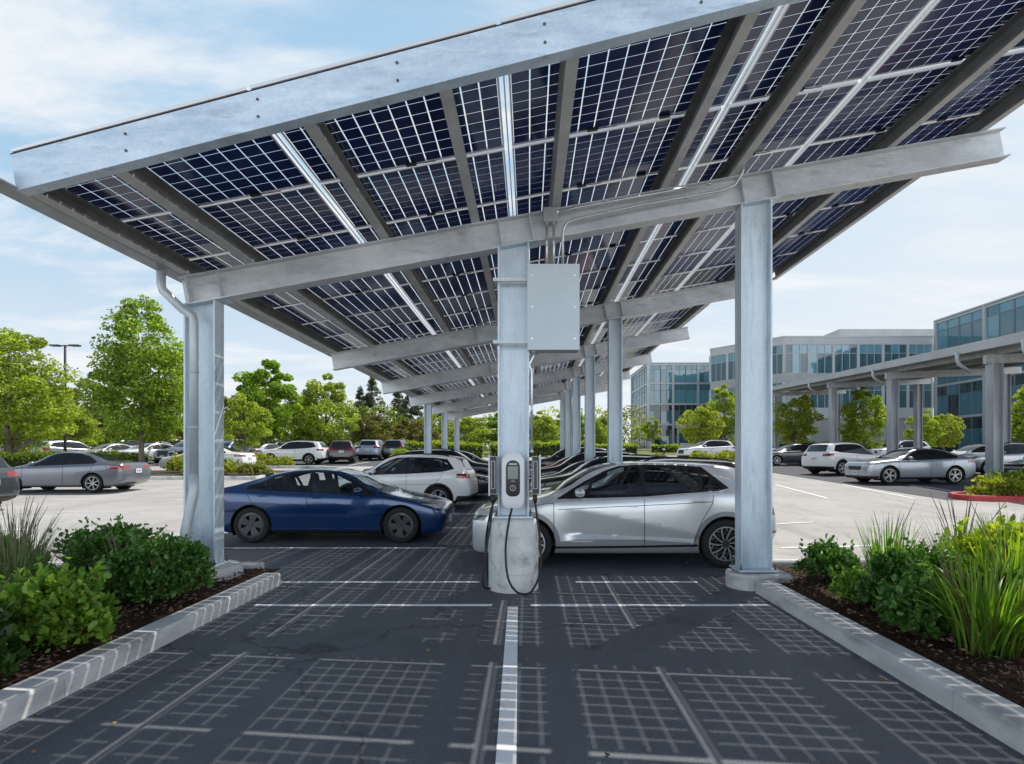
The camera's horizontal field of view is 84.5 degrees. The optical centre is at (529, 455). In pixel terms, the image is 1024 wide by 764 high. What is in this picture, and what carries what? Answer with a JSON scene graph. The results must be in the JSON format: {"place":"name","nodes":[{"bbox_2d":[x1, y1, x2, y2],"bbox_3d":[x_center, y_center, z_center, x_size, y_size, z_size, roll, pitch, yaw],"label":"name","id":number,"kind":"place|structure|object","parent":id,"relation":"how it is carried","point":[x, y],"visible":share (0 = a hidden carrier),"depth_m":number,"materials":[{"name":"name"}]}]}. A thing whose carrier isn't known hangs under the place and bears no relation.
{"place":"outdoors","nodes":[
{"label":"outdoors","id":0,"kind":"place"},
{"bbox_2d":[0,566,278,689],"bbox_3d":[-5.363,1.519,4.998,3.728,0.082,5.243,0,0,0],"label":"bark mulch","id":1,"kind":"object","parent":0,"point":[47,660],"visible":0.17,"depth_m":5.50,"materials":[{"name":"brown wood"}]},
{"bbox_2d":[0,601,30,678],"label":"shrub","id":2,"kind":"object","parent":1,"relation":"on","point":[13,655],"visible":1,"depth_m":3.90,"materials":[{"name":"green plant"}]},
{"bbox_2d":[0,494,81,564],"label":"grass clump","id":3,"kind":"object","parent":1,"relation":"on","point":[34,529],"visible":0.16,"depth_m":6.36,"materials":[{"name":"green plant"}]},
{"bbox_2d":[0,503,99,583],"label":"grass clump","id":4,"kind":"object","parent":1,"relation":"on","point":[22,561],"visible":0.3,"depth_m":5.20,"materials":[{"name":"green plant"}]},
{"bbox_2d":[0,556,121,658],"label":"shrub","id":5,"kind":"object","parent":1,"relation":"on","point":[61,604],"visible":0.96,"depth_m":4.47,"materials":[{"name":"green plant"}]},
{"bbox_2d":[47,514,164,580],"bbox_3d":[-5.035,1.144,6.770,1.306,0.864,1.087,0,0,0],"label":"shrub","id":6,"kind":"object","parent":1,"relation":"on","point":[79,538],"visible":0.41,"depth_m":6.52,"materials":[{"name":"green plant"}]},
{"bbox_2d":[93,525,217,606],"bbox_3d":[-3.952,1.167,5.989,1.108,0.818,1.055,0,0,-38],"label":"shrub","id":7,"kind":"object","parent":1,"relation":"on","point":[137,569],"visible":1,"depth_m":5.82,"materials":[{"name":"green plant"}]},
{"bbox_2d":[148,456,394,465],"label":"lot asphalt","id":8,"kind":"structure","parent":0,"point":[373,461],"depth_m":40.08,"materials":[{"name":"asphalt"}]},
{"bbox_2d":[29,440,91,454],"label":"parked car","id":9,"kind":"object","parent":8,"relation":"on","point":[57,445],"visible":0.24,"depth_m":39.15,"materials":[{"name":"white paint"}]},
{"bbox_2d":[39,400,105,446],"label":"broadleaf tree","id":10,"kind":"object","parent":8,"relation":"on","point":[83,422],"visible":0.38,"depth_m":44.17,"materials":[{"name":"green plant"}]},
{"bbox_2d":[54,378,133,444],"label":"broadleaf tree","id":11,"kind":"object","parent":8,"relation":"on","point":[88,408],"visible":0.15,"depth_m":52.10,"materials":[{"name":"green plant"}]},
{"bbox_2d":[118,443,172,462],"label":"parked car","id":12,"kind":"object","parent":8,"relation":"on","point":[150,448],"visible":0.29,"depth_m":39.48,"materials":[{"name":"white paint"}]},
{"bbox_2d":[153,440,183,460],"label":"parked car","id":13,"kind":"object","parent":8,"relation":"on","point":[160,454],"visible":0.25,"depth_m":38.25,"materials":[{"name":"blue paint"}]},
{"bbox_2d":[231,359,304,442],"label":"broadleaf tree","id":14,"kind":"object","parent":8,"relation":"on","point":[253,383],"visible":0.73,"depth_m":45.38,"materials":[{"name":"green plant"}]},
{"bbox_2d":[261,440,328,463],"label":"parked car","id":15,"kind":"object","parent":8,"relation":"on","point":[309,452],"visible":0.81,"depth_m":38.15,"materials":[{"name":"white paint"}]},
{"bbox_2d":[290,373,360,444],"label":"broadleaf tree","id":16,"kind":"object","parent":8,"relation":"on","point":[311,430],"visible":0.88,"depth_m":50.04,"materials":[{"name":"green plant"}]},
{"bbox_2d":[328,440,358,462],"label":"parked car","id":17,"kind":"object","parent":8,"relation":"on","point":[338,450],"visible":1,"depth_m":39.22,"materials":[{"name":"grey paint"}]},
{"bbox_2d":[356,439,387,459],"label":"parked car","id":18,"kind":"object","parent":8,"relation":"on","point":[370,449],"visible":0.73,"depth_m":43.93,"materials":[{"name":"grey paint"}]},
{"bbox_2d":[382,439,413,458],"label":"parked car","id":19,"kind":"object","parent":8,"relation":"on","point":[388,445],"visible":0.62,"depth_m":44.97,"materials":[{"name":"grey paint"}]},
{"bbox_2d":[0,493,1023,763],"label":"asphalt bays","id":20,"kind":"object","parent":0,"point":[376,685],"visible":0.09,"depth_m":4.22,"materials":[{"name":"grey asphalt"}]},
{"bbox_2d":[211,560,243,580],"bbox_3d":[-4.170,1.566,7.330,0.820,0.288,0.820,0,0,0],"label":"concrete footing","id":21,"kind":"object","parent":20,"relation":"on","point":[229,568],"visible":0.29,"depth_m":7.19,"materials":[{"name":"concrete"}]},
{"bbox_2d":[224,467,454,542],"bbox_3d":[-3.980,0.970,11.740,4.720,1.445,2.210,0,0,0],"label":"parked car","id":22,"kind":"object","parent":20,"relation":"on","point":[258,510],"visible":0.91,"depth_m":10.85,"materials":[{"name":"blue paint"}]},
{"bbox_2d":[333,453,477,503],"bbox_3d":[-3.870,0.767,17.400,4.450,1.668,2.190,0,0,4],"label":"parked car","id":23,"kind":"object","parent":20,"relation":"on","point":[456,482],"visible":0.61,"depth_m":16.52,"materials":[{"name":"white paint"}]},
{"bbox_2d":[362,459,487,498],"bbox_3d":[-3.550,0.790,20.150,4.630,1.441,2.160,0,0,0],"label":"parked car","id":24,"kind":"object","parent":20,"relation":"on","point":[482,479],"visible":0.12,"depth_m":19.42,"materials":[{"name":"black paint"}]},
{"bbox_2d":[403,448,487,474],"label":"parked car","id":25,"kind":"object","parent":20,"relation":"on","point":[479,468],"visible":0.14,"depth_m":23.25,"materials":[{"name":"black paint"}]},
{"bbox_2d":[3,462,976,763],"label":"bay markings","id":26,"kind":"object","parent":20,"relation":"on","point":[507,736],"visible":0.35,"depth_m":5.41,"materials":[{"name":"paint"}]},
{"bbox_2d":[0,0,1023,571],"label":"solar canopy","id":27,"kind":"object","parent":20,"relation":"on","point":[884,164],"visible":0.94,"depth_m":6.89,"materials":[{"name":"metal"}]},
{"bbox_2d":[482,452,541,595],"bbox_3d":[-0.277,0.825,7.110,0.898,1.730,0.616,0,0,21],"label":"charging station","id":28,"kind":"object","parent":27,"relation":"attached to","point":[513,479],"visible":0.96,"depth_m":6.99,"materials":[{"name":"white plastic"}]},
{"bbox_2d":[493,264,579,352],"bbox_3d":[0.088,-1.857,7.216,1.087,1.075,0.368,0,0,0],"label":"electrical cabinet","id":29,"kind":"object","parent":27,"relation":"attached to","point":[553,308],"visible":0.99,"depth_m":7.04,"materials":[{"name":"white metal"}]},
{"bbox_2d":[528,165,744,452],"bbox_3d":[1.360,-1.886,7.176,2.753,3.713,0.158,0,0,3],"label":"conduit run","id":30,"kind":"object","parent":27,"relation":"attached to","point":[685,197],"visible":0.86,"depth_m":7.16,"materials":[{"name":"silver metal"}]},
{"bbox_2d":[488,518,538,593],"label":"concrete pier","id":31,"kind":"structure","parent":20,"relation":"on","point":[522,553],"depth_m":6.95,"materials":[{"name":"grey concrete"}]},
{"bbox_2d":[529,450,633,476],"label":"parked car","id":32,"kind":"object","parent":20,"relation":"on","point":[579,456],"visible":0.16,"depth_m":20.27,"materials":[{"name":"black paint"}]},
{"bbox_2d":[529,454,660,488],"bbox_3d":[2.200,0.795,16.400,4.450,1.668,2.190,0,0,0],"label":"parked car","id":33,"kind":"object","parent":20,"relation":"on","point":[559,478],"visible":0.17,"depth_m":15.77,"materials":[{"name":"black paint"}]},
{"bbox_2d":[472,461,776,567],"bbox_3d":[1.450,0.894,9.360,4.670,1.606,2.250,0,0,0],"label":"parked car","id":34,"kind":"object","parent":20,"relation":"on","point":[666,507],"visible":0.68,"depth_m":8.46,"materials":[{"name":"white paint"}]},
{"bbox_2d":[580,457,734,489],"bbox_3d":[2.450,0.858,11.620,4.450,1.668,2.190,0,0,0],"label":"parked car","id":35,"kind":"object","parent":20,"relation":"on","point":[613,480],"visible":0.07,"depth_m":11.04,"materials":[{"name":"black paint"}]},
{"bbox_2d":[725,567,793,590],"bbox_3d":[2.940,1.625,7.300,0.760,0.250,0.540,0,0,0],"label":"concrete footing","id":36,"kind":"object","parent":20,"relation":"on","point":[742,581],"visible":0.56,"depth_m":7.08,"materials":[{"name":"grey concrete"}]},
{"bbox_2d":[0,442,1023,560],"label":"parking lot","id":37,"kind":"structure","parent":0,"point":[831,514],"depth_m":15.11,"materials":[{"name":"grey asphalt"}]},
{"bbox_2d":[0,457,19,503],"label":"parked car","id":38,"kind":"object","parent":37,"relation":"on","point":[9,484],"visible":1,"depth_m":15.17,"materials":[{"name":"grey paint"}]},
{"bbox_2d":[0,327,83,452],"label":"broadleaf tree","id":39,"kind":"object","parent":37,"relation":"on","point":[44,412],"visible":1,"depth_m":31.77,"materials":[{"name":"green plant"}]},
{"bbox_2d":[0,449,152,469],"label":"hedge","id":40,"kind":"object","parent":37,"relation":"on","point":[23,457],"visible":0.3,"depth_m":28.07,"materials":[{"name":"green plant"}]},
{"bbox_2d":[12,451,150,492],"bbox_3d":[-16.450,0.571,20.300,4.630,1.441,2.160,0,0,-3],"label":"parked car","id":41,"kind":"object","parent":37,"relation":"on","point":[92,472],"visible":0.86,"depth_m":19.52,"materials":[{"name":"grey paint"}]},
{"bbox_2d":[0,573,280,730],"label":"kerb","id":42,"kind":"structure","parent":37,"relation":"on","point":[25,698],"depth_m":4.49,"materials":[{"name":"concrete"}]},
{"bbox_2d":[159,446,255,469],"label":"parked car","id":43,"kind":"object","parent":37,"relation":"on","point":[240,456],"visible":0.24,"depth_m":30.42,"materials":[{"name":"white paint"}]},
{"bbox_2d":[151,470,290,475],"bbox_3d":[-19.100,0.892,28.100,13.800,0.166,4.600,0,0,0],"label":"planting bed","id":44,"kind":"object","parent":37,"relation":"on","point":[165,473],"visible":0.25,"depth_m":27.93,"materials":[{"name":"soil"}]},
{"bbox_2d":[74,294,183,461],"bbox_3d":[-18.788,-3.387,27.683,5.188,9.059,4.841,0,0,-11],"label":"broadleaf tree","id":45,"kind":"object","parent":44,"relation":"on","point":[154,396],"visible":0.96,"depth_m":26.64,"materials":[{"name":"green plant"}]},
{"bbox_2d":[238,460,275,474],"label":"shrub","id":46,"kind":"object","parent":44,"relation":"on","point":[251,468],"visible":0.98,"depth_m":26.94,"materials":[{"name":"green plant"}]},
{"bbox_2d":[224,392,274,451],"bbox_3d":[-16.841,-1.421,33.646,3.085,4.688,3.383,0,0,0],"label":"broadleaf tree","id":47,"kind":"object","parent":37,"relation":"on","point":[254,426],"visible":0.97,"depth_m":33.21,"materials":[{"name":"green plant"}]},
{"bbox_2d":[242,390,294,442],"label":"broadleaf tree","id":48,"kind":"object","parent":37,"relation":"on","point":[279,406],"visible":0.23,"depth_m":54.23,"materials":[{"name":"green plant"}]},
{"bbox_2d":[398,438,484,457],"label":"hedge","id":49,"kind":"object","parent":37,"relation":"on","point":[475,448],"visible":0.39,"depth_m":55.34,"materials":[{"name":"plant"}]},
{"bbox_2d":[489,439,584,456],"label":"hedge","id":50,"kind":"object","parent":37,"relation":"on","point":[548,448],"visible":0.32,"depth_m":57.34,"materials":[{"name":"plant"}]},
{"bbox_2d":[631,362,709,447],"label":"glass building","id":51,"kind":"structure","parent":37,"relation":"on","point":[666,395],"depth_m":90.02,"materials":[{"name":"grey"}]},
{"bbox_2d":[675,405,725,444],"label":"broadleaf tree","id":52,"kind":"object","parent":37,"relation":"on","point":[696,419],"visible":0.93,"depth_m":51.12,"materials":[{"name":"green plant"}]},
{"bbox_2d":[677,439,734,458],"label":"parked car","id":53,"kind":"object","parent":37,"relation":"on","point":[718,445],"visible":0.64,"depth_m":44.82,"materials":[{"name":"white paint"}]},
{"bbox_2d":[772,393,823,443],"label":"broadleaf tree","id":54,"kind":"object","parent":37,"relation":"on","point":[786,432],"visible":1,"depth_m":49.34,"materials":[{"name":"green plant"}]},
{"bbox_2d":[709,329,933,443],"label":"office building","id":55,"kind":"structure","parent":37,"relation":"on","point":[796,358],"depth_m":70.10,"materials":[{"name":"grey concrete"}]},
{"bbox_2d":[711,354,725,381],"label":"window","id":56,"kind":"structure","parent":55,"relation":"in","point":[718,362],"depth_m":77.46,"materials":[{"name":"blue"}]},
{"bbox_2d":[786,344,807,372],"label":"window","id":57,"kind":"structure","parent":55,"relation":"in","point":[796,354],"depth_m":70.10,"materials":[{"name":"blue"}]},
{"bbox_2d":[810,344,831,372],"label":"window","id":58,"kind":"structure","parent":55,"relation":"in","point":[820,354],"depth_m":70.10,"materials":[{"name":"blue"}]},
{"bbox_2d":[835,344,856,372],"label":"window","id":59,"kind":"structure","parent":55,"relation":"in","point":[845,354],"depth_m":70.10,"materials":[{"name":"blue"}]},
{"bbox_2d":[860,344,881,366],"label":"window","id":60,"kind":"structure","parent":55,"relation":"in","point":[870,354],"depth_m":70.10,"materials":[{"name":"blue"}]},
{"bbox_2d":[885,344,906,361],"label":"window","id":61,"kind":"structure","parent":55,"relation":"in","point":[892,351],"depth_m":70.10,"materials":[{"name":"blue"}]},
{"bbox_2d":[909,382,931,407],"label":"window","id":62,"kind":"structure","parent":55,"relation":"in","point":[927,388],"depth_m":70.10,"materials":[{"name":"blue"}]},
{"bbox_2d":[837,387,885,448],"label":"broadleaf tree","id":63,"kind":"object","parent":37,"relation":"on","point":[855,431],"visible":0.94,"depth_m":45.37,"materials":[{"name":"green plant"}]},
{"bbox_2d":[755,581,1023,754],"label":"kerb","id":64,"kind":"structure","parent":37,"relation":"on","point":[998,717],"depth_m":4.16,"materials":[{"name":"concrete"}]},
{"bbox_2d":[772,331,1023,488],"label":"grey carport","id":65,"kind":"object","parent":37,"relation":"on","point":[994,360],"visible":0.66,"depth_m":28.61,"materials":[{"name":"metal"}]},
{"bbox_2d":[903,409,944,446],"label":"broadleaf tree","id":66,"kind":"object","parent":37,"relation":"on","point":[931,432],"visible":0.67,"depth_m":44.48,"materials":[{"name":"green plant"}]},
{"bbox_2d":[923,413,965,450],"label":"broadleaf tree","id":67,"kind":"object","parent":37,"relation":"on","point":[954,436],"visible":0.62,"depth_m":49.56,"materials":[{"name":"green plant"}]},
{"bbox_2d":[933,291,1023,450],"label":"glass building","id":68,"kind":"structure","parent":37,"relation":"on","point":[963,397],"depth_m":63.91,"materials":[{"name":"grey"}]},
{"bbox_2d":[937,384,958,417],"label":"window","id":69,"kind":"structure","parent":68,"relation":"in","point":[947,396],"depth_m":67.57,"materials":[{"name":"blue"}]},
{"bbox_2d":[937,317,958,349],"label":"window","id":70,"kind":"structure","parent":68,"relation":"in","point":[947,331],"depth_m":67.57,"materials":[{"name":"blue"}]},
{"bbox_2d":[959,416,981,448],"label":"window","id":71,"kind":"structure","parent":68,"relation":"in","point":[973,431],"depth_m":63.97,"materials":[{"name":"blue"}]},
{"bbox_2d":[959,380,981,415],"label":"window","id":72,"kind":"structure","parent":68,"relation":"in","point":[970,393],"depth_m":64.19,"materials":[{"name":"blue glass"}]},
{"bbox_2d":[959,309,981,344],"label":"window","id":73,"kind":"structure","parent":68,"relation":"in","point":[970,325],"depth_m":64.20,"materials":[{"name":"blue"}]},
{"bbox_2d":[987,299,1013,338],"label":"window","id":74,"kind":"structure","parent":68,"relation":"in","point":[1000,317],"depth_m":60.11,"materials":[{"name":"blue glass"}]},
{"bbox_2d":[1014,296,1023,332],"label":"window","id":75,"kind":"structure","parent":68,"relation":"in","point":[1018,302],"depth_m":57.79,"materials":[{"name":"blue"}]},
{"bbox_2d":[948,491,1023,501],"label":"red kerb","id":76,"kind":"structure","parent":37,"relation":"on","point":[958,495],"depth_m":17.22,"materials":[{"name":"paint"}]},
{"bbox_2d":[961,493,1023,495],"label":"planting bed","id":77,"kind":"object","parent":76,"relation":"in","point":[995,495],"visible":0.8,"depth_m":18.05,"materials":[{"name":"soil"}]},
{"bbox_2d":[964,472,1023,495],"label":"shrub","id":78,"kind":"object","parent":77,"relation":"on","point":[1005,485],"visible":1,"depth_m":17.58,"materials":[{"name":"green plant"}]},
{"bbox_2d":[0,0,1023,441],"label":"sky","id":79,"kind":"structure","parent":0,"point":[948,243],"materials":[{"name":"blue"}]},
{"bbox_2d":[483,447,547,456],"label":"lawn","id":80,"kind":"structure","parent":0,"point":[486,452],"depth_m":69.83,"materials":[{"name":"plant"}]},
{"bbox_2d":[96,403,476,442],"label":"tree belt","id":81,"kind":"object","parent":80,"relation":"on","point":[398,421],"visible":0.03,"depth_m":69.34,"materials":[{"name":"green plant"}]},
{"bbox_2d":[343,411,392,443],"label":"broadleaf tree","id":82,"kind":"object","parent":80,"relation":"on","point":[366,427],"visible":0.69,"depth_m":59.09,"materials":[{"name":"green plant"}]},
{"bbox_2d":[358,377,389,433],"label":"conifer tree","id":83,"kind":"object","parent":80,"relation":"on","point":[368,399],"visible":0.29,"depth_m":75.55,"materials":[{"name":"green plant"}]},
{"bbox_2d":[390,395,423,431],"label":"conifer tree","id":84,"kind":"object","parent":80,"relation":"on","point":[413,411],"visible":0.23,"depth_m":73.72,"materials":[{"name":"green plant"}]},
{"bbox_2d":[389,416,432,441],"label":"broadleaf tree","id":85,"kind":"object","parent":80,"relation":"on","point":[399,430],"visible":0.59,"depth_m":61.29,"materials":[{"name":"green plant"}]},
{"bbox_2d":[448,416,494,448],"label":"broadleaf tree","id":86,"kind":"object","parent":80,"relation":"on","point":[479,432],"visible":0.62,"depth_m":62.63,"materials":[{"name":"green plant"}]},
{"bbox_2d":[529,410,559,442],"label":"broadleaf tree","id":87,"kind":"object","parent":80,"relation":"on","point":[544,423],"visible":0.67,"depth_m":65.10,"materials":[{"name":"green plant"}]},
{"bbox_2d":[476,403,645,449],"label":"tree belt","id":88,"kind":"object","parent":80,"relation":"on","point":[625,428],"visible":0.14,"depth_m":82.49,"materials":[{"name":"green plant"}]},
{"bbox_2d":[637,449,676,454],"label":"entrance lawn","id":89,"kind":"structure","parent":0,"point":[645,451],"depth_m":64.91,"materials":[{"name":"plant"}]},
{"bbox_2d":[639,417,661,443],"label":"broadleaf tree","id":90,"kind":"object","parent":89,"relation":"on","point":[647,430],"visible":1,"depth_m":74.60,"materials":[{"name":"green plant"}]},
{"bbox_2d":[704,384,734,443],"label":"broadleaf tree","id":91,"kind":"object","parent":89,"relation":"on","point":[725,408],"visible":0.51,"depth_m":59.12,"materials":[{"name":"green plant"}]},
{"bbox_2d":[772,462,984,499],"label":"carport asphalt","id":92,"kind":"structure","parent":0,"point":[796,469],"depth_m":24.01,"materials":[{"name":"grey asphalt"}]},
{"bbox_2d":[772,444,809,464],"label":"parked car","id":93,"kind":"object","parent":92,"relation":"on","point":[789,453],"visible":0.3,"depth_m":37.12,"materials":[{"name":"grey paint"}]},
{"bbox_2d":[801,442,881,474],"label":"parked car","id":94,"kind":"object","parent":92,"relation":"on","point":[835,457],"visible":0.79,"depth_m":28.22,"materials":[{"name":"white paint"}]},
{"bbox_2d":[845,448,975,483],"bbox_3d":[15.980,0.427,23.750,4.630,1.480,2.220,0,0,-2],"label":"parked car","id":95,"kind":"object","parent":92,"relation":"on","point":[919,464],"visible":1,"depth_m":22.90,"materials":[{"name":"grey paint"}]},
{"bbox_2d":[959,442,1023,474],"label":"parked car","id":96,"kind":"object","parent":92,"relation":"on","point":[1013,451],"visible":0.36,"depth_m":28.00,"materials":[{"name":"grey paint"}]},
{"bbox_2d":[1011,384,1023,442],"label":"broadleaf tree","id":97,"kind":"object","parent":92,"relation":"on","point":[1017,421],"visible":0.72,"depth_m":36.96,"materials":[{"name":"green plant"}]},
{"bbox_2d":[772,564,1023,707],"bbox_3d":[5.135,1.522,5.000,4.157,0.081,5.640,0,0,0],"label":"bark mulch","id":98,"kind":"object","parent":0,"point":[939,650],"visible":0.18,"depth_m":4.63,"materials":[{"name":"brown wood"}]},
{"bbox_2d":[792,533,863,581],"bbox_3d":[3.703,1.272,6.954,0.813,0.608,0.759,0,0,39],"label":"shrub","id":99,"kind":"object","parent":98,"relation":"on","point":[821,558],"visible":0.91,"depth_m":6.83,"materials":[{"name":"green plant"}]},
{"bbox_2d":[828,563,884,604],"bbox_3d":[3.525,1.373,5.951,0.628,0.405,0.631,0,0,37],"label":"shrub","id":100,"kind":"object","parent":98,"relation":"on","point":[843,585],"visible":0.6,"depth_m":5.88,"materials":[{"name":"green plant"}]},
{"bbox_2d":[851,503,929,569],"bbox_3d":[4.053,1.030,6.316,0.786,1.060,0.881,0,0,0],"label":"strap leaf plant","id":101,"kind":"object","parent":98,"relation":"on","point":[877,546],"visible":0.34,"depth_m":6.36,"materials":[{"name":"green plant"}]},
{"bbox_2d":[875,568,954,639],"bbox_3d":[3.387,1.291,4.950,0.624,0.568,0.700,0,0,0],"label":"shrub","id":102,"kind":"object","parent":98,"relation":"on","point":[900,608],"visible":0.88,"depth_m":4.82,"materials":[{"name":"green plant"}]},
{"bbox_2d":[851,532,982,614],"bbox_3d":[3.811,1.157,5.468,1.016,0.837,1.081,0,0,-26],"label":"shrub","id":103,"kind":"object","parent":98,"relation":"on","point":[893,559],"visible":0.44,"depth_m":5.43,"materials":[{"name":"green plant"}]},
{"bbox_2d":[907,491,1011,551],"bbox_3d":[4.603,0.977,5.985,1.084,1.165,0.942,0,0,30],"label":"grass clump","id":104,"kind":"object","parent":98,"relation":"on","point":[966,525],"visible":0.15,"depth_m":6.03,"materials":[{"name":"green"}]},
{"bbox_2d":[903,524,1023,659],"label":"strap leaf plant","id":105,"kind":"object","parent":98,"relation":"on","point":[986,619],"visible":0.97,"depth_m":4.36,"materials":[{"name":"green plant"}]},
{"bbox_2d":[929,498,1023,588],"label":"strap leaf plant","id":106,"kind":"object","parent":98,"relation":"on","point":[1017,561],"visible":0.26,"depth_m":4.98,"materials":[{"name":"green plant"}]},
{"bbox_2d":[933,505,1023,580],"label":"shrub","id":107,"kind":"object","parent":98,"relation":"on","point":[1009,524],"visible":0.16,"depth_m":5.46,"materials":[{"name":"green plant"}]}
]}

